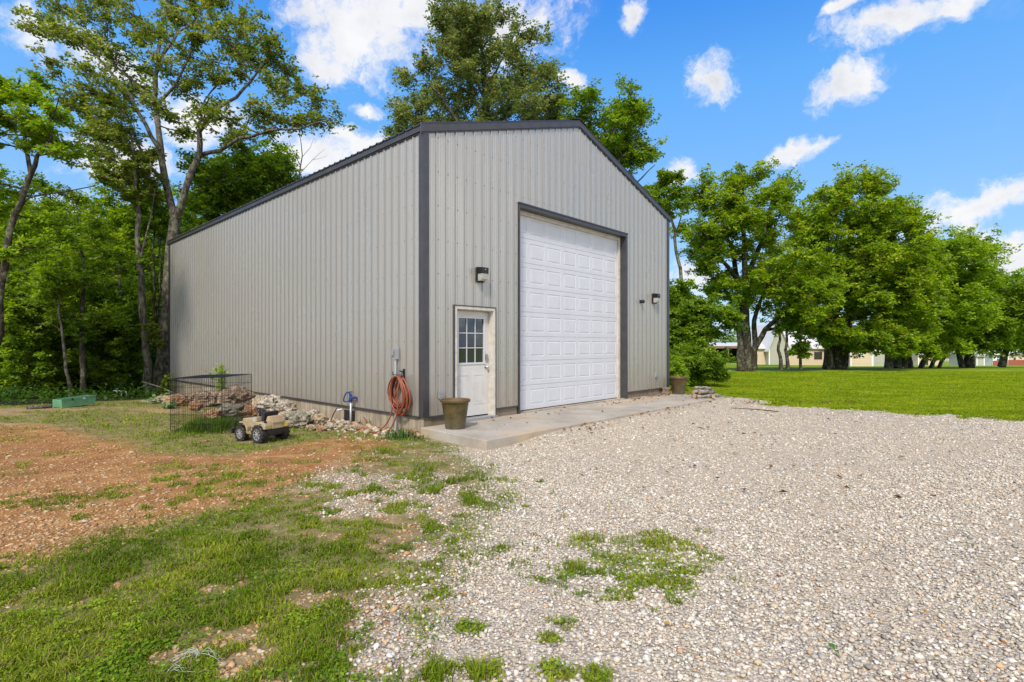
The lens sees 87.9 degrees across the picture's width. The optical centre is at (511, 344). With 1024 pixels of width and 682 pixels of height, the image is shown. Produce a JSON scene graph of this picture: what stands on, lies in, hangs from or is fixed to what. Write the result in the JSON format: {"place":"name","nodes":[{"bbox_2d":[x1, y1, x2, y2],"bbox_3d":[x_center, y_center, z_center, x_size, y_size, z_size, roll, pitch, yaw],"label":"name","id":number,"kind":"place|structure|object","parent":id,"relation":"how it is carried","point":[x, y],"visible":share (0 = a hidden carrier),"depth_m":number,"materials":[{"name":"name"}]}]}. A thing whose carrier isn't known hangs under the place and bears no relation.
{"place":"outdoors","nodes":[
{"label":"outdoors","id":0,"kind":"place"},
{"bbox_2d":[0,358,1023,681],"bbox_3d":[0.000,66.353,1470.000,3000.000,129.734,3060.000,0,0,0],"label":"ground","id":1,"kind":"structure","parent":0,"point":[52,436],"depth_m":4.98,"materials":[{"name":"grey gravel"}]},
{"bbox_2d":[0,164,46,269],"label":"woodland tree","id":2,"kind":"object","parent":1,"relation":"on","point":[2,172],"visible":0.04,"depth_m":25.45,"materials":[{"name":"green plant"}]},
{"bbox_2d":[0,285,63,397],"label":"understory tree","id":3,"kind":"object","parent":1,"relation":"on","point":[19,317],"visible":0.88,"depth_m":17.80,"materials":[{"name":"green plant"}]},
{"bbox_2d":[26,404,52,408],"bbox_3d":[-11.810,1.555,13.275,0.490,0.118,0.083,0,0,-26],"label":"fallen log","id":4,"kind":"object","parent":1,"relation":"on","point":[40,406],"visible":1,"depth_m":13.26,"materials":[{"name":"wood"}]},
{"bbox_2d":[0,281,97,397],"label":"understory tree","id":5,"kind":"object","parent":1,"relation":"on","point":[73,360],"visible":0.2,"depth_m":19.29,"materials":[{"name":"green plant"}]},
{"bbox_2d":[0,67,99,345],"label":"leaning tree","id":6,"kind":"object","parent":1,"relation":"on","point":[40,132],"visible":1,"depth_m":14.66,"materials":[{"name":"green plant"}]},
{"bbox_2d":[0,198,99,353],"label":"woodland tree","id":7,"kind":"object","parent":1,"relation":"on","point":[20,222],"visible":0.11,"depth_m":20.68,"materials":[{"name":"green plant"}]},
{"bbox_2d":[21,249,87,396],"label":"bent sapling","id":8,"kind":"object","parent":1,"relation":"on","point":[46,290],"visible":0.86,"depth_m":17.41,"materials":[{"name":"green plant"}]},
{"bbox_2d":[0,170,116,393],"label":"woodland tree","id":9,"kind":"object","parent":1,"relation":"on","point":[42,182],"visible":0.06,"depth_m":23.10,"materials":[{"name":"green plant"}]},
{"bbox_2d":[18,304,101,396],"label":"understory tree","id":10,"kind":"object","parent":1,"relation":"on","point":[73,345],"visible":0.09,"depth_m":20.47,"materials":[{"name":"green plant"}]},
{"bbox_2d":[52,395,97,407],"bbox_3d":[-11.361,1.462,13.826,0.380,0.235,0.850,0,3,20],"label":"green trough","id":11,"kind":"object","parent":1,"relation":"on","point":[74,401],"visible":1,"depth_m":13.67,"materials":[{"name":"paint"}]},
{"bbox_2d":[21,181,152,394],"bbox_3d":[-15.055,-1.760,18.724,3.148,7.731,3.628,0,0,39],"label":"woodland tree","id":12,"kind":"object","parent":1,"relation":"on","point":[95,226],"visible":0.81,"depth_m":18.50,"materials":[{"name":"green plant"}]},
{"bbox_2d":[0,380,176,405],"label":"undergrowth","id":13,"kind":"object","parent":1,"relation":"on","point":[104,395],"visible":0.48,"depth_m":16.84,"materials":[{"name":"green plant"}]},
{"bbox_2d":[43,288,142,394],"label":"understory tree","id":14,"kind":"object","parent":1,"relation":"on","point":[103,374],"visible":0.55,"depth_m":21.29,"materials":[{"name":"green plant"}]},
{"bbox_2d":[53,293,134,393],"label":"understory tree","id":15,"kind":"object","parent":1,"relation":"on","point":[78,296],"visible":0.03,"depth_m":23.04,"materials":[{"name":"green plant"}]},
{"bbox_2d":[40,178,164,395],"bbox_3d":[-16.573,-2.216,22.221,4.324,9.417,5.442,0,0,26],"label":"woodland tree","id":16,"kind":"object","parent":1,"relation":"on","point":[119,220],"visible":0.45,"depth_m":21.98,"materials":[{"name":"green plant"}]},
{"bbox_2d":[62,197,158,290],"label":"woodland tree","id":17,"kind":"object","parent":1,"relation":"on","point":[107,263],"visible":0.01,"depth_m":27.55,"materials":[{"name":"green plant"}]},
{"bbox_2d":[65,104,168,394],"bbox_3d":[-15.151,-3.396,20.522,3.321,10.685,3.502,0,0,-31],"label":"pale stemmed tree","id":18,"kind":"object","parent":1,"relation":"on","point":[123,174],"visible":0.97,"depth_m":20.34,"materials":[{"name":"green plant"}]},
{"bbox_2d":[77,287,159,392],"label":"understory tree","id":19,"kind":"object","parent":1,"relation":"on","point":[126,292],"visible":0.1,"depth_m":23.09,"materials":[{"name":"green plant"}]},
{"bbox_2d":[112,282,160,388],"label":"understory tree","id":20,"kind":"object","parent":1,"relation":"on","point":[151,318],"visible":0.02,"depth_m":25.96,"materials":[{"name":"green plant"}]},
{"bbox_2d":[112,286,161,389],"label":"understory tree","id":21,"kind":"object","parent":1,"relation":"on","point":[151,314],"visible":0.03,"depth_m":26.13,"materials":[{"name":"green plant"}]},
{"bbox_2d":[87,207,191,351],"bbox_3d":[-19.665,-2.746,28.152,6.588,11.399,5.234,0,0,38],"label":"woodland tree","id":22,"kind":"object","parent":1,"relation":"on","point":[132,273],"visible":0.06,"depth_m":27.88,"materials":[{"name":"green plant"}]},
{"bbox_2d":[127,178,181,352],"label":"twin stem tree","id":23,"kind":"object","parent":1,"relation":"on","point":[161,213],"visible":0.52,"depth_m":22.58,"materials":[{"name":"green plant"}]},
{"bbox_2d":[106,180,203,278],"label":"woodland tree","id":24,"kind":"object","parent":1,"relation":"on","point":[188,216],"visible":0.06,"depth_m":30.80,"materials":[{"name":"green plant"}]},
{"bbox_2d":[141,393,169,403],"bbox_3d":[-9.908,1.586,14.738,0.757,0.498,0.663,0,0,0],"label":"hosta plant","id":25,"kind":"object","parent":1,"relation":"on","point":[149,401],"visible":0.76,"depth_m":14.74,"materials":[{"name":"green plant"}]},
{"bbox_2d":[148,366,175,395],"bbox_3d":[-12.527,1.407,19.048,0.925,1.317,0.663,0,0,0],"label":"shrub seedling","id":26,"kind":"object","parent":1,"relation":"on","point":[165,383],"visible":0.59,"depth_m":19.06,"materials":[{"name":"green plant"}]},
{"bbox_2d":[162,399,177,408],"bbox_3d":[-8.604,1.577,13.363,0.452,0.484,0.408,0,0,-25],"label":"hosta plant","id":27,"kind":"object","parent":1,"relation":"on","point":[166,405],"visible":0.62,"depth_m":13.33,"materials":[{"name":"green plant"}]},
{"bbox_2d":[154,662,192,677],"bbox_3d":[-1.583,1.567,2.553,0.276,0.057,0.147,0,0,0],"label":"twine","id":28,"kind":"object","parent":1,"relation":"on","point":[176,669],"visible":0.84,"depth_m":2.54,"materials":[{"name":"grey fabric"}]},
{"bbox_2d":[161,394,188,405],"bbox_3d":[-8.913,1.485,14.144,0.755,0.363,0.568,0,0,21],"label":"rock","id":29,"kind":"object","parent":1,"relation":"on","point":[167,399],"visible":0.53,"depth_m":13.99,"materials":[{"name":"orange stone"}]},
{"bbox_2d":[149,214,207,264],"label":"woodland tree","id":30,"kind":"object","parent":1,"relation":"on","point":[192,227],"visible":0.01,"depth_m":32.23,"materials":[{"name":"green plant"}]},
{"bbox_2d":[10,0,357,395],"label":"oak tree","id":31,"kind":"object","parent":1,"relation":"on","point":[270,49],"visible":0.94,"depth_m":20.94,"materials":[{"name":"green plant"}]},
{"bbox_2d":[149,414,239,440],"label":"tall weeds","id":32,"kind":"object","parent":1,"relation":"on","point":[197,426],"visible":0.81,"depth_m":9.74,"materials":[{"name":"green plant"}]},
{"bbox_2d":[188,400,204,410],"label":"rock","id":33,"kind":"object","parent":1,"relation":"on","point":[200,404],"visible":0.74,"depth_m":12.88,"materials":[{"name":"orange stone"}]},
{"bbox_2d":[171,647,223,662],"bbox_3d":[-1.604,1.567,2.662,0.296,0.056,0.130,0,0,9],"label":"twine","id":34,"kind":"object","parent":1,"relation":"on","point":[197,652],"visible":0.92,"depth_m":2.68,"materials":[{"name":"grey fabric"}]},
{"bbox_2d":[193,391,219,406],"bbox_3d":[-8.033,1.455,14.060,0.828,0.482,0.622,0,0,15],"label":"rock","id":35,"kind":"object","parent":1,"relation":"on","point":[212,399],"visible":0.5,"depth_m":13.84,"materials":[{"name":"grey stone"}]},
{"bbox_2d":[170,374,251,433],"bbox_3d":[-5.738,1.089,10.127,1.111,1.030,1.299,0,0,0],"label":"wire pen","id":36,"kind":"object","parent":1,"relation":"on","point":[221,376],"visible":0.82,"depth_m":9.95,"materials":[{"name":"black metal"}]},
{"bbox_2d":[202,409,223,418],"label":"rock","id":37,"kind":"object","parent":1,"relation":"on","point":[212,412],"visible":0.48,"depth_m":11.17,"materials":[{"name":"orange stone"}]},
{"bbox_2d":[204,363,228,390],"bbox_3d":[-8.667,1.201,15.847,0.956,1.330,0.690,0,0,30],"label":"climbing vine","id":38,"kind":"object","parent":1,"relation":"on","point":[221,368],"visible":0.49,"depth_m":15.82,"materials":[{"name":"green plant"}]},
{"bbox_2d":[215,402,245,417],"bbox_3d":[-6.110,1.442,11.616,0.749,0.362,0.584,0,0,-17],"label":"rock","id":39,"kind":"object","parent":1,"relation":"on","point":[234,409],"visible":0.45,"depth_m":11.45,"materials":[{"name":"grey stone"}]},
{"bbox_2d":[172,129,303,233],"bbox_3d":[-13.636,-4.202,27.208,6.168,14.122,7.691,0,0,0],"label":"dense tree","id":40,"kind":"object","parent":1,"relation":"on","point":[247,177],"visible":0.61,"depth_m":25.49,"materials":[{"name":"green plant"}]},
{"bbox_2d":[0,426,478,681],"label":"dirt stones","id":41,"kind":"object","parent":1,"relation":"on","point":[231,662],"visible":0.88,"depth_m":4.91,"materials":[{"name":"brown soil"}]},
{"bbox_2d":[242,404,257,416],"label":"rock","id":42,"kind":"object","parent":1,"relation":"on","point":[245,412],"visible":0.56,"depth_m":11.38,"materials":[{"name":"orange stone"}]},
{"bbox_2d":[252,398,264,412],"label":"rock","id":43,"kind":"object","parent":1,"relation":"on","point":[255,402],"visible":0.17,"depth_m":12.31,"materials":[{"name":"beige stone"}]},
{"bbox_2d":[217,385,255,403],"bbox_3d":[-6.450,1.206,12.388,0.828,0.540,0.677,0,0,-7],"label":"rock","id":44,"kind":"object","parent":43,"relation":"on","point":[243,395],"visible":0.45,"depth_m":12.23,"materials":[{"name":"grey stone"}]},
{"bbox_2d":[231,408,289,443],"bbox_3d":[-4.281,1.337,8.950,1.029,0.551,0.540,0,0,28],"label":"toy truck","id":45,"kind":"object","parent":1,"relation":"on","point":[262,428],"visible":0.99,"depth_m":8.75,"materials":[{"name":"beige plastic"}]},
{"bbox_2d":[257,394,284,410],"bbox_3d":[-5.476,1.343,12.090,0.667,0.444,0.492,0,0,-4],"label":"rock","id":46,"kind":"object","parent":1,"relation":"on","point":[267,402],"visible":0.64,"depth_m":11.93,"materials":[{"name":"white stone"}]},
{"bbox_2d":[273,399,297,412],"bbox_3d":[-4.986,1.407,11.730,0.495,0.414,0.416,0,0,3],"label":"rock","id":47,"kind":"object","parent":1,"relation":"on","point":[284,405],"visible":0.68,"depth_m":11.59,"materials":[{"name":"white stone"}]},
{"bbox_2d":[168,409,421,442],"bbox_3d":[-4.623,1.579,11.075,7.133,0.157,2.164,0,0,38],"label":"rubble","id":48,"kind":"object","parent":1,"relation":"on","point":[370,426],"visible":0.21,"depth_m":9.81,"materials":[{"name":"stone"}]},
{"bbox_2d":[283,409,311,428],"bbox_3d":[-4.186,1.453,10.319,0.682,0.415,0.484,0,0,14],"label":"rock","id":49,"kind":"object","parent":1,"relation":"on","point":[297,418],"visible":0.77,"depth_m":10.15,"materials":[{"name":"grey stone"}]},
{"bbox_2d":[289,137,325,179],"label":"bare sapling","id":50,"kind":"object","parent":1,"relation":"on","point":[301,159],"visible":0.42,"depth_m":26.00,"materials":[{"name":"grey plant"}]},
{"bbox_2d":[305,424,316,430],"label":"rock","id":51,"kind":"object","parent":1,"relation":"on","point":[310,427],"visible":0.88,"depth_m":9.96,"materials":[{"name":"beige stone"}]},
{"bbox_2d":[303,409,319,415],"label":"rock","id":52,"kind":"object","parent":1,"relation":"on","point":[311,412],"visible":0.38,"depth_m":11.30,"materials":[{"name":"white stone"}]},
{"bbox_2d":[309,413,328,424],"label":"rock","id":53,"kind":"object","parent":1,"relation":"on","point":[320,419],"visible":0.74,"depth_m":10.57,"materials":[{"name":"beige stone"}]},
{"bbox_2d":[315,426,327,431],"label":"rock","id":54,"kind":"object","parent":1,"relation":"on","point":[320,428],"visible":1,"depth_m":9.84,"materials":[{"name":"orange stone"}]},
{"bbox_2d":[324,422,335,429],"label":"rock","id":55,"kind":"object","parent":1,"relation":"on","point":[330,425],"visible":0.77,"depth_m":10.08,"materials":[{"name":"white stone"}]},
{"bbox_2d":[343,391,357,421],"bbox_3d":[-3.243,1.330,10.751,0.345,0.777,0.071,0,0,-19],"label":"yard hydrant","id":56,"kind":"object","parent":1,"relation":"on","point":[351,397],"visible":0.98,"depth_m":10.73,"materials":[{"name":"blue metal"}]},
{"bbox_2d":[343,424,358,430],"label":"rock","id":57,"kind":"object","parent":1,"relation":"on","point":[349,427],"visible":0.8,"depth_m":9.96,"materials":[{"name":"beige stone"}]},
{"bbox_2d":[0,448,717,681],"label":"ground weeds","id":58,"kind":"object","parent":1,"relation":"on","point":[113,668],"visible":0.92,"depth_m":2.99,"materials":[{"name":"green plant"}]},
{"bbox_2d":[0,401,748,681],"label":"grass","id":59,"kind":"structure","parent":1,"relation":"on","point":[24,642],"depth_m":3.62,"materials":[{"name":"green plant"}]},
{"bbox_2d":[378,426,417,440],"bbox_3d":[-2.035,1.485,9.029,0.992,0.260,0.615,0,0,0],"label":"grass clump","id":60,"kind":"object","parent":1,"relation":"on","point":[394,434],"visible":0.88,"depth_m":8.98,"materials":[{"name":"green plant"}]},
{"bbox_2d":[167,118,670,433],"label":"workshop building","id":61,"kind":"structure","parent":1,"relation":"on","point":[324,290],"depth_m":11.81,"materials":[{"name":"metal"}]},
{"bbox_2d":[391,348,398,430],"bbox_3d":[-2.154,0.880,9.769,0.093,1.640,0.120,0,0,43],"label":"conduit","id":62,"kind":"object","parent":61,"relation":"attached to","point":[395,354],"visible":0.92,"depth_m":9.76,"materials":[{"name":"grey plastic"}]},
{"bbox_2d":[392,369,404,382],"bbox_3d":[-2.018,0.570,9.617,0.293,0.260,0.157,0,0,43],"label":"hose hanger","id":63,"kind":"object","parent":61,"relation":"attached to","point":[403,371],"visible":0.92,"depth_m":9.65,"materials":[{"name":"black metal"}]},
{"bbox_2d":[369,375,410,432],"bbox_3d":[-2.183,1.073,9.631,0.912,1.051,0.315,0,0,21],"label":"garden hose","id":64,"kind":"object","parent":63,"relation":"hanging from","point":[393,400],"visible":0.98,"depth_m":9.54,"materials":[{"name":"rubber"}]},
{"bbox_2d":[457,310,488,415],"bbox_3d":[-0.780,0.363,10.277,0.114,2.025,0.918,0,0,43],"label":"entry door","id":65,"kind":"structure","parent":61,"relation":"in","point":[472,326],"depth_m":10.34,"materials":[{"name":"white metal"}]},
{"bbox_2d":[476,267,488,282],"bbox_3d":[-0.565,-1.350,10.213,0.179,0.290,0.170,0,0,43],"label":"wall lamp","id":66,"kind":"object","parent":61,"relation":"attached to","point":[482,273],"visible":1,"depth_m":10.17,"materials":[{"name":"black metal"}]},
{"bbox_2d":[520,215,616,409],"bbox_3d":[1.377,-0.720,12.740,0.020,4.270,4.195,0,0,43],"label":"garage door","id":67,"kind":"structure","parent":61,"relation":"in","point":[568,276],"depth_m":12.61,"materials":[{"name":"white paint"}]},
{"bbox_2d":[652,293,659,303],"bbox_3d":[4.149,-1.330,15.252,0.179,0.290,0.170,0,0,43],"label":"wall lamp","id":68,"kind":"object","parent":61,"relation":"attached to","point":[655,298],"visible":1,"depth_m":15.21,"materials":[{"name":"black metal"}]},
{"bbox_2d":[379,0,575,138],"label":"hickory tree","id":69,"kind":"object","parent":1,"relation":"on","point":[459,47],"visible":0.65,"depth_m":29.21,"materials":[{"name":"green plant"}]},
{"bbox_2d":[556,72,667,181],"bbox_3d":[5.206,-5.495,28.992,6.629,17.014,5.882,0,0,0],"label":"locust tree","id":70,"kind":"object","parent":1,"relation":"on","point":[618,145],"visible":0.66,"depth_m":28.15,"materials":[{"name":"green plant"}]},
{"bbox_2d":[642,168,693,278],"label":"young tree","id":71,"kind":"object","parent":1,"relation":"on","point":[666,179],"visible":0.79,"depth_m":26.35,"materials":[{"name":"green plant"}]},
{"bbox_2d":[669,353,694,384],"bbox_3d":[5.681,0.833,18.550,1.346,1.098,1.744,0,0,0],"label":"corner bush","id":72,"kind":"object","parent":1,"relation":"on","point":[676,364],"visible":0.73,"depth_m":18.09,"materials":[{"name":"green plant"}]},
{"bbox_2d":[669,336,739,385],"bbox_3d":[7.181,0.626,20.539,2.690,1.936,3.171,0,0,0],"label":"lawn bush","id":73,"kind":"object","parent":1,"relation":"on","point":[712,361],"visible":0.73,"depth_m":19.83,"materials":[{"name":"green plant"}]},
{"bbox_2d":[669,278,750,355],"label":"shrubby tree","id":74,"kind":"object","parent":1,"relation":"on","point":[692,318],"visible":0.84,"depth_m":21.77,"materials":[{"name":"green plant"}]},
{"bbox_2d":[696,343,736,363],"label":"carport","id":75,"kind":"object","parent":1,"relation":"on","point":[720,347],"visible":0.11,"depth_m":78.62,"materials":[{"name":"silver metal"}]},
{"bbox_2d":[476,379,1015,497],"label":"fallen leaves","id":76,"kind":"object","parent":1,"relation":"on","point":[846,486],"visible":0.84,"depth_m":9.86,"materials":[{"name":"brown plant"}]},
{"bbox_2d":[735,343,767,364],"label":"annexe","id":77,"kind":"structure","parent":1,"relation":"on","point":[761,360],"depth_m":73.00,"materials":[{"name":"beige"}]},
{"bbox_2d":[669,156,853,370],"bbox_3d":[16.895,-5.532,36.443,11.762,14.759,10.758,0,0,0],"label":"shade tree","id":78,"kind":"object","parent":1,"relation":"on","point":[735,216],"visible":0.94,"depth_m":34.76,"materials":[{"name":"green plant"}]},
{"bbox_2d":[751,325,789,364],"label":"shed","id":79,"kind":"structure","parent":1,"relation":"on","point":[769,342],"depth_m":72.01,"materials":[{"name":"beige"}]},
{"bbox_2d":[771,318,793,369],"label":"sapling","id":80,"kind":"object","parent":1,"relation":"on","point":[776,330],"visible":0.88,"depth_m":35.41,"materials":[{"name":"green plant"}]},
{"bbox_2d":[775,314,800,368],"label":"sapling","id":81,"kind":"object","parent":1,"relation":"on","point":[794,325],"visible":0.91,"depth_m":35.42,"materials":[{"name":"green plant"}]},
{"bbox_2d":[787,320,812,368],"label":"sapling","id":82,"kind":"object","parent":1,"relation":"on","point":[799,348],"visible":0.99,"depth_m":35.35,"materials":[{"name":"green plant"}]},
{"bbox_2d":[783,331,823,364],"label":"house","id":83,"kind":"structure","parent":1,"relation":"on","point":[817,358],"depth_m":76.00,"materials":[{"name":"beige"}]},
{"bbox_2d":[814,352,821,358],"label":"window","id":84,"kind":"structure","parent":83,"relation":"in","point":[817,355],"depth_m":75.95,"materials":[{"name":"grey glass"}]},
{"bbox_2d":[706,329,954,358],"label":"distant treeline","id":85,"kind":"object","parent":1,"relation":"on","point":[731,340],"visible":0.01,"depth_m":196.85,"materials":[{"name":"green plant"}]},
{"bbox_2d":[758,160,956,369],"bbox_3d":[25.742,-5.712,39.839,12.188,15.262,13.065,0,0,0],"label":"shade tree","id":86,"kind":"object","parent":1,"relation":"on","point":[867,229],"visible":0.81,"depth_m":37.09,"materials":[{"name":"green plant"}]},
{"bbox_2d":[849,350,875,365],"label":"house","id":87,"kind":"structure","parent":1,"relation":"on","point":[867,360],"depth_m":69.99,"materials":[{"name":"beige"}]},
{"bbox_2d":[904,356,913,367],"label":"twisted tree","id":88,"kind":"object","parent":1,"relation":"on","point":[910,362],"visible":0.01,"depth_m":44.74,"materials":[{"name":"brown plant"}]},
{"bbox_2d":[918,358,928,367],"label":"twisted tree","id":89,"kind":"object","parent":1,"relation":"on","point":[922,364],"depth_m":44.85,"materials":[{"name":"brown plant"}]},
{"bbox_2d":[912,353,938,364],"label":"house","id":90,"kind":"structure","parent":1,"relation":"on","point":[916,359],"depth_m":88.05,"materials":[{"name":"beige"}]},
{"bbox_2d":[854,223,1022,367],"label":"shade tree","id":91,"kind":"object","parent":1,"relation":"on","point":[975,305],"visible":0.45,"depth_m":40.53,"materials":[{"name":"green plant"}]},
{"bbox_2d":[937,325,960,367],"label":"twisted tree","id":92,"kind":"object","parent":1,"relation":"on","point":[940,363],"visible":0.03,"depth_m":44.88,"materials":[{"name":"brown plant"}]},
{"bbox_2d":[949,351,984,365],"bbox_3d":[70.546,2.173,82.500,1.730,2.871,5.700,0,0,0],"label":"house","id":93,"kind":"structure","parent":1,"relation":"on","point":[979,360],"depth_m":81.32,"materials":[{"name":"beige"}]},
{"bbox_2d":[921,267,1023,367],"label":"shade tree","id":94,"kind":"object","parent":1,"relation":"on","point":[1003,334],"visible":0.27,"depth_m":43.61,"materials":[{"name":"green plant"}]},
{"bbox_2d":[953,351,1006,365],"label":"house","id":95,"kind":"structure","parent":1,"relation":"on","point":[990,361],"depth_m":84.17,"materials":[{"name":"white"}]},
{"bbox_2d":[987,267,1023,366],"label":"shade tree","id":96,"kind":"object","parent":1,"relation":"on","point":[1002,361],"visible":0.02,"depth_m":51.70,"materials":[{"name":"green plant"}]},
{"bbox_2d":[1002,350,1023,364],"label":"house","id":97,"kind":"structure","parent":1,"relation":"on","point":[1016,360],"depth_m":87.89,"materials":[{"name":"red"}]},
{"bbox_2d":[0,0,1023,341],"label":"sky","id":98,"kind":"structure","parent":0,"point":[931,92],"materials":[{"name":"blue"}]},
{"bbox_2d":[421,393,722,449],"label":"concrete pavement","id":99,"kind":"structure","parent":0,"point":[483,434],"depth_m":10.01,"materials":[{"name":"grey concrete"}]},
{"bbox_2d":[440,398,470,429],"bbox_3d":[-0.983,1.192,9.194,0.532,0.505,0.532,0,0,0],"label":"plant pot","id":100,"kind":"object","parent":99,"relation":"on","point":[455,410],"visible":1,"depth_m":9.02,"materials":[{"name":"ceramic"}]},
{"bbox_2d":[669,376,687,394],"bbox_3d":[4.889,1.192,15.586,0.532,0.505,0.532,0,0,33],"label":"plant pot","id":101,"kind":"object","parent":99,"relation":"on","point":[678,384],"visible":1,"depth_m":15.41,"materials":[{"name":"plastic"}]},
{"bbox_2d":[221,396,1023,681],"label":"gravel","id":102,"kind":"structure","parent":0,"point":[819,656],"depth_m":4.13,"materials":[{"name":"grey gravel"}]},
{"bbox_2d":[698,389,714,393],"bbox_3d":[5.325,1.288,14.530,0.534,0.133,0.127,0,0,-24],"label":"firewood log","id":103,"kind":"object","parent":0,"point":[705,391],"visible":1,"depth_m":14.46,"materials":[{"name":"brown wood"}]},
{"bbox_2d":[669,371,1023,421],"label":"lawn grass","id":104,"kind":"structure","parent":0,"point":[1000,397],"depth_m":18.17,"materials":[{"name":"green plant"}]},
{"bbox_2d":[873,351,884,365],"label":"house","id":105,"kind":"structure","parent":0,"point":[878,360],"depth_m":72.99,"materials":[{"name":"beige"}]},
{"bbox_3d":[5.119,1.277,14.550,0.488,0.115,0.116,0,0,-38],"label":"firewood log","id":106,"kind":"object","parent":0,"visible":0},
{"bbox_2d":[695,386,711,389],"bbox_3d":[5.247,1.183,14.575,0.452,0.095,0.104,0,0,22],"label":"firewood log","id":107,"kind":"object","parent":106,"relation":"on","point":[703,387],"visible":1,"depth_m":14.54,"materials":[{"name":"brown wood"}]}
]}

